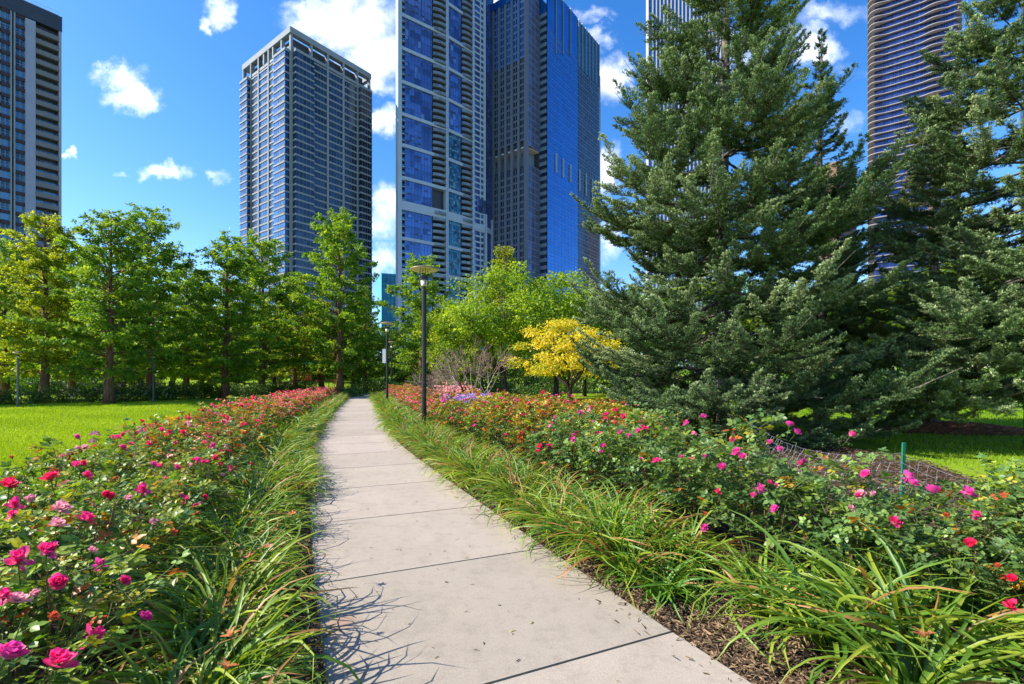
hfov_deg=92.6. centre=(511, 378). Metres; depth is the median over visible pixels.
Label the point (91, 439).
broadleaf plant
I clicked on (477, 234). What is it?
punched window
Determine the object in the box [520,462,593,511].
daylily clump
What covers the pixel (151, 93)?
sky
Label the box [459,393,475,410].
purple phlox
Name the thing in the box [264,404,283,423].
rose bush
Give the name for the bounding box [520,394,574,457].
rose bush
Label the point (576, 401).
rose bush
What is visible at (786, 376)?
tall shrub
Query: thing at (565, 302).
broadleaf tree
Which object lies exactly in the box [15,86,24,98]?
window
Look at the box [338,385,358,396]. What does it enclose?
rounded shrub
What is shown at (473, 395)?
purple phlox
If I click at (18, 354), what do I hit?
lawn lamp
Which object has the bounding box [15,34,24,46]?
window
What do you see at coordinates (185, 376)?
redwood tree
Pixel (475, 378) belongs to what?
tall shrub
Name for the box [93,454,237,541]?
rose bush
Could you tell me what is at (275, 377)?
redwood tree
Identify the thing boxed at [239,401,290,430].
rose bush
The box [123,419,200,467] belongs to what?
rose bush
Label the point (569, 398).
rose bush
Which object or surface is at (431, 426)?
daylily clump
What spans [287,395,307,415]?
rose bush
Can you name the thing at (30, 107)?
apartment tower
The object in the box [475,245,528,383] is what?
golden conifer
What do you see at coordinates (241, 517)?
daylily clump
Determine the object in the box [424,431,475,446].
daylily clump
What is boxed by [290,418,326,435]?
daylily clump
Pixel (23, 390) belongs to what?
hedge shrub
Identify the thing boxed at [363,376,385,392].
rounded shrub
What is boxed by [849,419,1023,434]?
red bark mulch
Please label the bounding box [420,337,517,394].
bare shrub
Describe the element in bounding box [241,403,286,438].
rose bush
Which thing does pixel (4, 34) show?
window
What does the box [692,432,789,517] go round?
rose bush
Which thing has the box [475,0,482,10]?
punched window
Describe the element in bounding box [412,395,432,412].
rose bush
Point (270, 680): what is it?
daylily clump
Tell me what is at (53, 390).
hedge shrub
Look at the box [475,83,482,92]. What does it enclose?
punched window
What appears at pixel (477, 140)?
punched window
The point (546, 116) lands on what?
glass tower
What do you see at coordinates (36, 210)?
window
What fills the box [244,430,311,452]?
daylily clump
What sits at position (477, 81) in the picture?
punched window
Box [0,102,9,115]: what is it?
window
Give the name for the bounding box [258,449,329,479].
daylily clump
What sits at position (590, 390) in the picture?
tall shrub
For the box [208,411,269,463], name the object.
rose bush
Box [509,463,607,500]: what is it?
daylily clump
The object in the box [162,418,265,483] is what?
rose bush
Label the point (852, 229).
masonry block
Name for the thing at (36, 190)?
window
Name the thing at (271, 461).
daylily clump
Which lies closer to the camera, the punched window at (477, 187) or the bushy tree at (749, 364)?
the bushy tree at (749, 364)
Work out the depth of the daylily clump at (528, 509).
4.68 m
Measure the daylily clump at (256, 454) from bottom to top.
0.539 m
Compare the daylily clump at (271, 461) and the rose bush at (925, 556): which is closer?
the rose bush at (925, 556)
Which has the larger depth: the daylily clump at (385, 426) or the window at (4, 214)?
the window at (4, 214)
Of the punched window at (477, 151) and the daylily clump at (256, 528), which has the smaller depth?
the daylily clump at (256, 528)
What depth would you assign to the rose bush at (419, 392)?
17.68 m
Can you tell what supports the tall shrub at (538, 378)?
on the lawn at (874, 446)
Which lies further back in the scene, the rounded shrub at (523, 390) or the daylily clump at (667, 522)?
the rounded shrub at (523, 390)
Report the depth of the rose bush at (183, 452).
5.61 m
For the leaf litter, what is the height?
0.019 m
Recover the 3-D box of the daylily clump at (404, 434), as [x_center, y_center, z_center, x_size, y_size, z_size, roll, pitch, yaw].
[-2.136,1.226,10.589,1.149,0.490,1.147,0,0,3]
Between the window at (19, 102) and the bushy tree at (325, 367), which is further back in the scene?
the window at (19, 102)
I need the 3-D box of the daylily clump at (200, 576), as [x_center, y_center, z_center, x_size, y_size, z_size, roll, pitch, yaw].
[-1.831,1.231,3.094,1.149,0.482,1.227,0,0,-26]
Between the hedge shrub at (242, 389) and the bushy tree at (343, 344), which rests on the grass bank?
the bushy tree at (343, 344)
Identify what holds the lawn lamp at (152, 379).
on the lawn at (874, 446)
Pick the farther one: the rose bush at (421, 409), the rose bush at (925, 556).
the rose bush at (421, 409)
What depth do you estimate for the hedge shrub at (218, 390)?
36.98 m
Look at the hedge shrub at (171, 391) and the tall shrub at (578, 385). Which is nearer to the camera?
the hedge shrub at (171, 391)
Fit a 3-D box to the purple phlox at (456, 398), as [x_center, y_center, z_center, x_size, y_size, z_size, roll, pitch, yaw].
[-1.728,0.956,13.846,0.408,1.090,0.796,0,0,44]
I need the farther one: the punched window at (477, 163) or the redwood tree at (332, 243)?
the punched window at (477, 163)
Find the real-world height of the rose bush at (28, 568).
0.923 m
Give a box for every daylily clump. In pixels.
[1,569,361,683]
[30,596,327,683]
[43,518,359,673]
[46,545,336,683]
[91,510,302,647]
[108,541,320,642]
[110,632,280,683]
[113,649,298,683]
[127,587,305,683]
[137,542,311,662]
[139,486,308,583]
[139,616,315,683]
[148,490,289,564]
[153,510,317,593]
[172,641,336,683]
[175,465,324,532]
[175,486,308,544]
[185,510,297,593]
[190,570,297,629]
[196,533,313,578]
[197,469,322,524]
[198,460,315,513]
[204,467,312,509]
[204,506,299,544]
[207,515,313,568]
[211,451,310,494]
[218,626,304,683]
[221,459,311,492]
[227,448,313,483]
[230,447,301,470]
[230,494,313,527]
[233,441,319,472]
[234,435,307,465]
[234,450,297,481]
[235,439,301,465]
[235,496,328,542]
[241,433,303,460]
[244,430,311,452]
[247,425,301,447]
[247,457,322,487]
[249,452,327,485]
[249,471,331,502]
[250,460,334,498]
[256,423,316,442]
[257,426,311,444]
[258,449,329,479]
[259,419,310,443]
[262,438,322,458]
[263,445,323,472]
[264,446,325,468]
[265,417,315,432]
[270,415,316,436]
[273,434,323,451]
[276,415,318,429]
[278,428,321,446]
[286,408,324,420]
[287,427,320,442]
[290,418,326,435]
[292,421,326,436]
[293,409,324,416]
[294,411,327,424]
[296,419,326,433]
[297,406,327,416]
[299,428,320,441]
[300,403,325,412]
[303,402,328,411]
[304,415,328,428]
[313,408,334,421]
[369,403,401,418]
[373,407,399,420]
[373,411,408,429]
[374,411,411,424]
[375,410,416,430]
[377,408,409,418]
[379,416,425,435]
[380,417,421,436]
[383,416,413,429]
[385,424,429,447]
[386,422,419,444]
[387,413,425,433]
[389,410,431,427]
[392,425,439,449]
[399,416,441,428]
[399,422,458,452]
[400,426,453,454]
[402,420,455,437]
[408,435,458,457]
[410,428,462,447]
[411,420,458,435]
[411,432,477,468]
[411,436,464,461]
[412,419,447,430]
[413,425,462,443]
[417,425,465,439]
[419,440,499,481]
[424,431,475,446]
[424,439,482,471]
[424,440,490,474]
[424,442,520,493]
[428,448,499,488]
[432,431,495,454]
[435,447,524,499]
[439,434,484,452]
[446,442,507,461]
[451,440,496,460]
[457,444,534,471]
[461,445,540,479]
[462,451,574,522]
[462,457,541,502]
[465,443,531,460]
[469,461,541,503]
[471,469,574,530]
[479,459,560,495]
[481,454,548,476]
[486,477,611,557]
[493,474,600,536]
[501,458,562,487]
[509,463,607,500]
[509,485,652,568]
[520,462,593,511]
[527,484,701,585]
[533,472,622,525]
[545,483,660,528]
[547,505,710,613]
[552,474,691,548]
[560,487,728,578]
[598,541,719,624]
[605,499,761,597]
[677,532,866,673]
[687,507,1023,683]
[739,514,1023,683]
[745,549,1023,683]
[763,531,1023,680]
[846,542,1023,683]
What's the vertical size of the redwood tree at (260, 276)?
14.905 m
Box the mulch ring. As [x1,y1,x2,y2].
[866,423,1023,435]
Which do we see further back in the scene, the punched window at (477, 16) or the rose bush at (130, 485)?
the punched window at (477, 16)
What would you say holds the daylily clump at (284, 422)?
on the bed soil at (95, 665)
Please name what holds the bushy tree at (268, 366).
on the grass bank
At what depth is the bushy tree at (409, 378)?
55.02 m
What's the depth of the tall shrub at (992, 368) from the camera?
25.69 m
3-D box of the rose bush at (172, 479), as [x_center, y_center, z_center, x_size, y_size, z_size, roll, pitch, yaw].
[-2.465,1.075,3.140,0.836,0.854,0.871,0,0,-36]
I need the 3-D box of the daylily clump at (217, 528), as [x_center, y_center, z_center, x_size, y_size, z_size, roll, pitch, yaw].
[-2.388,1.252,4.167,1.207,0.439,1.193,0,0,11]
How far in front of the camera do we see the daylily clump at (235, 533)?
3.88 m
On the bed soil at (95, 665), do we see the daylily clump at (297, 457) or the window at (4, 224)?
the daylily clump at (297, 457)
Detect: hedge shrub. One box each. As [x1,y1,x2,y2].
[0,385,46,404]
[0,387,19,405]
[26,382,77,403]
[57,383,101,402]
[78,380,128,401]
[115,382,147,401]
[129,380,171,400]
[149,382,184,400]
[166,381,201,399]
[183,380,217,398]
[199,384,230,397]
[214,382,243,396]
[230,381,252,396]
[239,382,266,396]
[251,380,277,395]
[267,382,286,393]
[274,381,296,392]
[289,382,304,391]
[299,381,316,388]
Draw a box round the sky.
[26,0,1019,376]
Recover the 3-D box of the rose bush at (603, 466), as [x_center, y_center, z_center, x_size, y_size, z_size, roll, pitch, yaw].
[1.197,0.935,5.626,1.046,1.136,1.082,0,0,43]
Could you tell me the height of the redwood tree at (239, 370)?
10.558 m
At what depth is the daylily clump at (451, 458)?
7.05 m
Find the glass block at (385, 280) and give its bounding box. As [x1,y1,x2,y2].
[378,273,395,352]
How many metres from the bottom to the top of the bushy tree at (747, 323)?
9.276 m
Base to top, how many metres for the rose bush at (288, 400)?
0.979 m
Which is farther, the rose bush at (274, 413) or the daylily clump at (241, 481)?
the rose bush at (274, 413)
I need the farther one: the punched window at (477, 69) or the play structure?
the punched window at (477, 69)
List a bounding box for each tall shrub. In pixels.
[10,376,36,392]
[20,374,61,392]
[50,378,80,392]
[66,376,103,392]
[80,376,122,393]
[117,377,142,393]
[139,376,171,390]
[413,368,457,393]
[445,374,482,391]
[472,368,508,391]
[497,366,536,391]
[527,373,564,392]
[564,372,595,392]
[581,375,632,393]
[663,362,694,389]
[767,372,797,400]
[850,365,903,405]
[894,363,921,391]
[941,368,1000,408]
[970,364,1023,407]
[994,373,1023,408]
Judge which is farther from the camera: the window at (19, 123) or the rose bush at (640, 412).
the window at (19, 123)
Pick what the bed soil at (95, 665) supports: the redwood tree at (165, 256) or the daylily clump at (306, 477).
the daylily clump at (306, 477)
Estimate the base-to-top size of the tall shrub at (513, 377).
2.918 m
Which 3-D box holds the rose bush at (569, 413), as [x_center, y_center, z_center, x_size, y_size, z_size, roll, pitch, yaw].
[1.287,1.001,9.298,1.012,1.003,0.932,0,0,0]
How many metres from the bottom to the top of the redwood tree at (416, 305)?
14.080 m
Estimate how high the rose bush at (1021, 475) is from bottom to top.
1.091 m
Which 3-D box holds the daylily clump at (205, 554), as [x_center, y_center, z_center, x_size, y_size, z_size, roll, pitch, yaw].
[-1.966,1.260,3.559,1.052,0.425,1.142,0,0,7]
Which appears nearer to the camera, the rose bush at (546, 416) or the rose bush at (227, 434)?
the rose bush at (227, 434)
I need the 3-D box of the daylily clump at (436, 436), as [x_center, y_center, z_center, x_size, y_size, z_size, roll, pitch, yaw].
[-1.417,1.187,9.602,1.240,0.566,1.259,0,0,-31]
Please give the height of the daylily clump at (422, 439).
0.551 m
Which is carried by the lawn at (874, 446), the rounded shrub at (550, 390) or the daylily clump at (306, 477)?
the rounded shrub at (550, 390)
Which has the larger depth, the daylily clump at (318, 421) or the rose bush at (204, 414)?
the daylily clump at (318, 421)
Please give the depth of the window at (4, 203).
140.47 m
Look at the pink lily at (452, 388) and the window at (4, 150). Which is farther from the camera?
the window at (4, 150)
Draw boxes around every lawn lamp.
[12,351,22,406]
[150,353,154,401]
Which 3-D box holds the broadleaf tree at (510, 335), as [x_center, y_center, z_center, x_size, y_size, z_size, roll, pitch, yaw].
[-0.692,-2.831,29.671,8.505,8.681,8.993,0,0,-29]
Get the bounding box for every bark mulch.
[101,439,1023,683]
[493,438,1022,596]
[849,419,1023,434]
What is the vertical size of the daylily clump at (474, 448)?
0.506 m
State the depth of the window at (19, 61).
142.90 m
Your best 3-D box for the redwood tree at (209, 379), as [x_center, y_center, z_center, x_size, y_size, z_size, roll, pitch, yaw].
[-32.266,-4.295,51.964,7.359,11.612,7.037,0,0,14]
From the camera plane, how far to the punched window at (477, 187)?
226.74 m
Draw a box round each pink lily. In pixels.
[433,381,454,399]
[444,381,461,399]
[455,381,472,395]
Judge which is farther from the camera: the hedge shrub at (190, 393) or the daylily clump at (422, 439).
the hedge shrub at (190, 393)
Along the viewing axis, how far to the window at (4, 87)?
140.47 m
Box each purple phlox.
[440,393,462,402]
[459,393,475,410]
[460,393,483,427]
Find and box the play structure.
[278,359,319,386]
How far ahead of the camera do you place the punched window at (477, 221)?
226.74 m
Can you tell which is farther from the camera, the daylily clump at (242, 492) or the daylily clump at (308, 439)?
the daylily clump at (308, 439)
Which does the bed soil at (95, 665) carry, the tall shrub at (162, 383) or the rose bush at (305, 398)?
the rose bush at (305, 398)
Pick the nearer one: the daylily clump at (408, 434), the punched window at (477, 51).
the daylily clump at (408, 434)
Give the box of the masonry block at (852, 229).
[815,161,856,361]
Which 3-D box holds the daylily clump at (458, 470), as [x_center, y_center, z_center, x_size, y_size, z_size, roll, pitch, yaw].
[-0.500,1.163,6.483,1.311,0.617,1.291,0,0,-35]
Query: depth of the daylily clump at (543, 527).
4.00 m
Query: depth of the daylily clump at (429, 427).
10.70 m
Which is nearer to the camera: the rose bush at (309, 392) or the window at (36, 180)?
the rose bush at (309, 392)
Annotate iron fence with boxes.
[0,381,352,393]
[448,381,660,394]
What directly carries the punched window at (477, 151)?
in the glass tower at (444, 132)
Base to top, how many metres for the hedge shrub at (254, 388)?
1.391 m
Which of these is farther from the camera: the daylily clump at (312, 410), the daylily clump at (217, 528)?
the daylily clump at (312, 410)
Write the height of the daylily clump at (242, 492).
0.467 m
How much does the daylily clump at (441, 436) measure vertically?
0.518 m
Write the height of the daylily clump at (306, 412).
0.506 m
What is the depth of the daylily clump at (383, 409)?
17.85 m
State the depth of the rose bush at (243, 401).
13.51 m
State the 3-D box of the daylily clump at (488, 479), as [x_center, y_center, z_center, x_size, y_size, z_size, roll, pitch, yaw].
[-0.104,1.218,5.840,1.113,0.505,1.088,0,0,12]
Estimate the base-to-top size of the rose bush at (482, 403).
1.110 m
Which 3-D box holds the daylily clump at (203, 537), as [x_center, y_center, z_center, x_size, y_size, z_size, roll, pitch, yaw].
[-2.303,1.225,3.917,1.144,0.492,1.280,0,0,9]
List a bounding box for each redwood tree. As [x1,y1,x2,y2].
[0,210,116,401]
[0,236,78,396]
[0,292,52,379]
[4,208,186,403]
[22,247,130,394]
[60,202,207,395]
[79,336,137,384]
[95,276,162,393]
[136,258,239,391]
[139,294,211,383]
[152,227,285,397]
[177,314,212,382]
[179,292,236,385]
[205,229,323,394]
[213,301,273,390]
[238,308,291,383]
[256,276,333,389]
[273,206,394,390]
[298,299,345,387]
[323,305,383,387]
[336,284,394,387]
[374,252,456,385]
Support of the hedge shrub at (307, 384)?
on the lawn at (874, 446)
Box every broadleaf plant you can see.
[0,461,57,506]
[87,424,137,449]
[106,429,145,460]
[123,414,167,439]
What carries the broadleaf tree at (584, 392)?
on the lawn at (874, 446)
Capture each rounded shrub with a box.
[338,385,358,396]
[340,383,365,395]
[350,378,378,393]
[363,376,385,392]
[375,379,389,391]
[491,382,521,398]
[508,382,532,397]
[524,382,549,397]
[540,382,565,396]
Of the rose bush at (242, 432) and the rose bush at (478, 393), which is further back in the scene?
the rose bush at (478, 393)
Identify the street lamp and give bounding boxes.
[380,322,393,398]
[388,341,395,383]
[410,266,437,423]
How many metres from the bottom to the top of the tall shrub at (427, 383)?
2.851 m
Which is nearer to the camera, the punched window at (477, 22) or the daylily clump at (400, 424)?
the daylily clump at (400, 424)
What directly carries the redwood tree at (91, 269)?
on the lawn at (874, 446)
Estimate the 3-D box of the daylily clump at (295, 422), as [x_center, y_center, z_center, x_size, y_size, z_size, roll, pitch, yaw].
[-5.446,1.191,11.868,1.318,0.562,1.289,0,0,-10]
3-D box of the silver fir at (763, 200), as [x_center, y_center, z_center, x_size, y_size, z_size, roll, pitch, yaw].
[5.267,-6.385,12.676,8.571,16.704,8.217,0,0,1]
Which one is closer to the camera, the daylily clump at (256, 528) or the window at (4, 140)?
the daylily clump at (256, 528)
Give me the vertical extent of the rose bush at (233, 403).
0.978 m
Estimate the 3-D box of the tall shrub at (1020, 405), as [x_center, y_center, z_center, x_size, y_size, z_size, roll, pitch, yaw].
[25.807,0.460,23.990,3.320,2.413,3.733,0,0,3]
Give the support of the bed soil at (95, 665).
on the lawn at (874, 446)
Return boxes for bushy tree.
[247,328,308,381]
[291,324,333,378]
[318,329,382,382]
[366,327,411,386]
[378,320,442,384]
[407,326,469,387]
[445,324,518,383]
[492,350,566,387]
[547,287,686,393]
[607,271,772,397]
[703,281,811,378]
[751,296,894,377]
[830,283,916,384]
[846,263,988,378]
[878,245,1023,401]
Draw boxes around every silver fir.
[557,0,962,450]
[743,28,898,421]
[831,0,1023,429]
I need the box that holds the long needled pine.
[822,92,1022,422]
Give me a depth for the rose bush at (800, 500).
4.49 m
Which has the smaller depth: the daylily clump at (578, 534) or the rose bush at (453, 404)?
the daylily clump at (578, 534)
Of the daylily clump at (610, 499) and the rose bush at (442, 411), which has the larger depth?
the rose bush at (442, 411)
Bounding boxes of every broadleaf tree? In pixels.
[412,295,503,394]
[438,259,573,391]
[486,268,616,399]
[519,309,640,396]
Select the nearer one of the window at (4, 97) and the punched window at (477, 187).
the window at (4, 97)
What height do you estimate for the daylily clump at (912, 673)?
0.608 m
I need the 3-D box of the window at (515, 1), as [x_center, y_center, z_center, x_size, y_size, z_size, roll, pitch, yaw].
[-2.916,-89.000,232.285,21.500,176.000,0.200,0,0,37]
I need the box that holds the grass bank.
[0,363,700,389]
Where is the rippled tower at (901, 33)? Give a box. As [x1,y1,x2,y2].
[868,0,962,377]
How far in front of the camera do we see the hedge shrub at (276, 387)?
43.07 m
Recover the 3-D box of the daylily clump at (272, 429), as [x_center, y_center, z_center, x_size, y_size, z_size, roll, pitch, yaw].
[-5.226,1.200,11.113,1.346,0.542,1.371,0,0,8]
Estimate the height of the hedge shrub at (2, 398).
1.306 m
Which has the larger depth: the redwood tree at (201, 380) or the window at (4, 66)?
the window at (4, 66)
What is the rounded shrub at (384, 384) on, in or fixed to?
on the lawn at (874, 446)
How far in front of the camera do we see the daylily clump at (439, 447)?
8.57 m
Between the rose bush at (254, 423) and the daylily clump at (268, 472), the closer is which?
the daylily clump at (268, 472)
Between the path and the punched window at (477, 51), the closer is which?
the path
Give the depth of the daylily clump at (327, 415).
16.85 m
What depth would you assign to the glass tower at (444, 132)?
212.77 m
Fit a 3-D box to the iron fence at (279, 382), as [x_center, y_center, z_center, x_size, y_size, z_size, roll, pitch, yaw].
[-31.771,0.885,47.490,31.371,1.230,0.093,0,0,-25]
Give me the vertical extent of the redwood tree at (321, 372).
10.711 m
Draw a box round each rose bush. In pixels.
[0,434,147,550]
[0,455,121,580]
[0,470,194,658]
[0,477,53,572]
[0,507,47,587]
[0,517,190,683]
[0,587,104,683]
[38,473,205,610]
[46,432,164,525]
[48,461,208,566]
[63,426,181,511]
[83,419,198,475]
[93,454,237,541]
[110,414,190,474]
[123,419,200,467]
[147,435,250,520]
[150,415,218,447]
[157,436,246,497]
[161,410,209,454]
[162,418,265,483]
[171,401,224,441]
[171,414,246,479]
[182,409,219,431]
[187,425,254,464]
[193,395,238,423]
[203,399,239,439]
[205,400,277,454]
[205,411,275,452]
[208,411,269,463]
[216,401,250,415]
[229,397,251,425]
[234,395,261,405]
[235,396,263,409]
[237,398,260,412]
[237,408,279,439]
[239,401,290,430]
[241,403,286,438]
[244,394,286,432]
[257,392,284,402]
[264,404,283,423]
[266,397,297,426]
[271,403,292,422]
[275,395,304,421]
[280,400,300,417]
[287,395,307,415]
[289,393,310,411]
[290,397,309,412]
[293,392,314,407]
[305,389,319,400]
[394,386,413,400]
[399,391,417,408]
[405,393,421,416]
[407,391,433,406]
[408,394,432,417]
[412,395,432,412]
[415,397,437,421]
[418,397,438,420]
[426,399,444,424]
[426,400,441,422]
[429,397,462,426]
[431,398,465,427]
[433,389,451,399]
[433,400,465,436]
[438,396,484,442]
[449,406,491,444]
[455,401,513,451]
[464,394,506,433]
[465,393,507,433]
[466,395,530,453]
[470,397,511,439]
[472,388,487,395]
[477,402,545,463]
[488,398,527,443]
[490,389,517,401]
[497,415,552,471]
[503,393,539,422]
[505,402,539,447]
[518,401,557,449]
[519,390,559,424]
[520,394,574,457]
[524,411,586,477]
[526,402,619,490]
[528,390,552,400]
[529,396,569,434]
[541,397,587,448]
[543,394,572,410]
[545,405,619,471]
[550,409,591,456]
[552,392,583,407]
[552,410,654,502]
[555,400,592,421]
[559,405,591,439]
[574,398,602,410]
[581,396,625,415]
[582,396,639,450]
[585,412,631,477]
[594,406,695,519]
[595,407,632,451]
[597,404,631,419]
[608,401,694,486]
[613,404,661,460]
[625,413,766,540]
[637,420,721,497]
[673,408,855,569]
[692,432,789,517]
[740,457,840,532]
[770,447,931,593]
[801,482,944,573]
[841,488,948,582]
[858,484,1023,630]
[893,475,1023,601]
[920,452,1023,591]
[949,496,1023,627]
[967,457,1023,536]
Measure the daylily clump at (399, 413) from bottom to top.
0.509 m
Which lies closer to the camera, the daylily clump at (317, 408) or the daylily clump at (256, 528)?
the daylily clump at (256, 528)
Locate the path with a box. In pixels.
[308,393,751,683]
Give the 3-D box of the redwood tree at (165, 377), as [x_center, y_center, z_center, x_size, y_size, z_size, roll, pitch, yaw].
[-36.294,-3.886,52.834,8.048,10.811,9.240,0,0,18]
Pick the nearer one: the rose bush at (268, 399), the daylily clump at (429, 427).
the daylily clump at (429, 427)
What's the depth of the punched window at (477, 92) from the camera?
226.74 m
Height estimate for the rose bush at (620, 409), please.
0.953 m
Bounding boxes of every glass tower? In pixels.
[396,0,493,364]
[492,0,600,362]
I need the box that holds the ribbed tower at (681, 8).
[646,0,722,369]
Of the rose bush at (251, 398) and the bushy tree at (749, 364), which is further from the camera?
the bushy tree at (749, 364)
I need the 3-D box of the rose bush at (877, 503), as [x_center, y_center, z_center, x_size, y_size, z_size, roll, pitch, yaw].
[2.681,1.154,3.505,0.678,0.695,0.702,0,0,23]
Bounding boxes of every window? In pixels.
[0,6,9,20]
[0,17,9,30]
[0,28,9,41]
[0,38,9,51]
[0,49,9,62]
[0,60,9,72]
[0,70,9,83]
[0,81,9,93]
[0,92,9,104]
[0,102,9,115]
[0,113,9,125]
[0,124,9,136]
[0,134,9,146]
[0,145,9,157]
[0,156,9,167]
[0,166,9,178]
[0,177,9,188]
[0,187,9,199]
[0,198,9,210]
[0,209,9,220]
[0,219,54,298]
[15,13,24,26]
[15,23,24,36]
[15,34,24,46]
[15,44,24,57]
[15,54,24,67]
[15,65,24,78]
[15,75,24,88]
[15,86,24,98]
[15,96,24,109]
[15,107,24,119]
[15,117,24,129]
[15,128,24,140]
[15,138,24,150]
[15,149,24,161]
[15,159,24,171]
[15,170,24,181]
[15,180,24,192]
[15,191,24,202]
[15,201,24,212]
[15,212,24,223]
[36,159,56,165]
[36,169,56,175]
[36,180,56,185]
[36,190,56,195]
[36,200,56,205]
[36,210,56,215]
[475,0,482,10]
[475,6,482,16]
[475,12,482,22]
[475,18,482,28]
[475,24,482,33]
[475,30,482,39]
[475,36,482,45]
[475,42,482,51]
[475,48,482,57]
[475,53,482,63]
[475,59,482,68]
[475,65,482,74]
[475,71,482,80]
[475,77,482,86]
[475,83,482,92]
[475,89,482,98]
[475,95,482,103]
[475,101,482,109]
[475,107,482,115]
[475,113,482,121]
[475,118,482,127]
[475,124,482,133]
[475,130,482,138]
[475,136,482,144]
[475,142,482,150]
[475,148,482,156]
[475,154,482,162]
[475,160,482,168]
[475,166,482,173]
[475,172,482,179]
[475,178,482,185]
[475,183,482,191]
[475,189,482,197]
[475,213,482,220]
[475,219,482,224]
[475,231,482,237]
[475,237,482,243]
[475,243,482,249]
[475,248,482,255]
[475,254,482,261]
[475,260,482,267]
[475,266,482,272]
[494,0,523,356]
[578,191,597,288]
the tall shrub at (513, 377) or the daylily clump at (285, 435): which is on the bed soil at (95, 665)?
the daylily clump at (285, 435)
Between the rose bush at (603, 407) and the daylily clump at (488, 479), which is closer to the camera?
the daylily clump at (488, 479)
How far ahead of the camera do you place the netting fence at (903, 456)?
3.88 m
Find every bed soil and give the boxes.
[0,393,358,683]
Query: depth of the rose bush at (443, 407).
12.52 m
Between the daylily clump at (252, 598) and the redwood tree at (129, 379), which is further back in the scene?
the redwood tree at (129, 379)
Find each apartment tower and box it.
[0,0,61,305]
[239,26,371,352]
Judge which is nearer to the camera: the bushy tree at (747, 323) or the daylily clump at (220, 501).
the daylily clump at (220, 501)
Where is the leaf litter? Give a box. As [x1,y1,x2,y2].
[311,429,708,681]
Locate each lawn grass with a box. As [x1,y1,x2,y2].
[0,401,248,561]
[540,397,1023,469]
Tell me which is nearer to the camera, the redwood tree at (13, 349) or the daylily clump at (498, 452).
the daylily clump at (498, 452)
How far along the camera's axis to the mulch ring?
13.19 m
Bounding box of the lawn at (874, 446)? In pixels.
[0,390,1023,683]
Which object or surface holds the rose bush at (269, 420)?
on the bed soil at (95, 665)
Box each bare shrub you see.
[406,368,463,400]
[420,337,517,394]
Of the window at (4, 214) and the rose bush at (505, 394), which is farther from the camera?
the window at (4, 214)
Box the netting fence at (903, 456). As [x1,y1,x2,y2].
[748,417,991,553]
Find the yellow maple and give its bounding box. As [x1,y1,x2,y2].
[501,317,625,401]
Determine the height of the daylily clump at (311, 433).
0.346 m
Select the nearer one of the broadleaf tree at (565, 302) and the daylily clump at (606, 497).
the daylily clump at (606, 497)
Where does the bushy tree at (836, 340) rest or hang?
on the lawn at (874, 446)
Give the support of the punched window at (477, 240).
in the glass tower at (444, 132)
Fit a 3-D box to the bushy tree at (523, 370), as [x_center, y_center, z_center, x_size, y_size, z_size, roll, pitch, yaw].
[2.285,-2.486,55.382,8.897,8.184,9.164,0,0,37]
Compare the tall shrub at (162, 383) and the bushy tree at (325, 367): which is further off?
the bushy tree at (325, 367)
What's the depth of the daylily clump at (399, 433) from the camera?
10.75 m
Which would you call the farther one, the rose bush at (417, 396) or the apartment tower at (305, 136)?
the apartment tower at (305, 136)
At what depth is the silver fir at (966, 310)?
10.18 m
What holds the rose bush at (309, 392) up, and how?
on the bed soil at (95, 665)

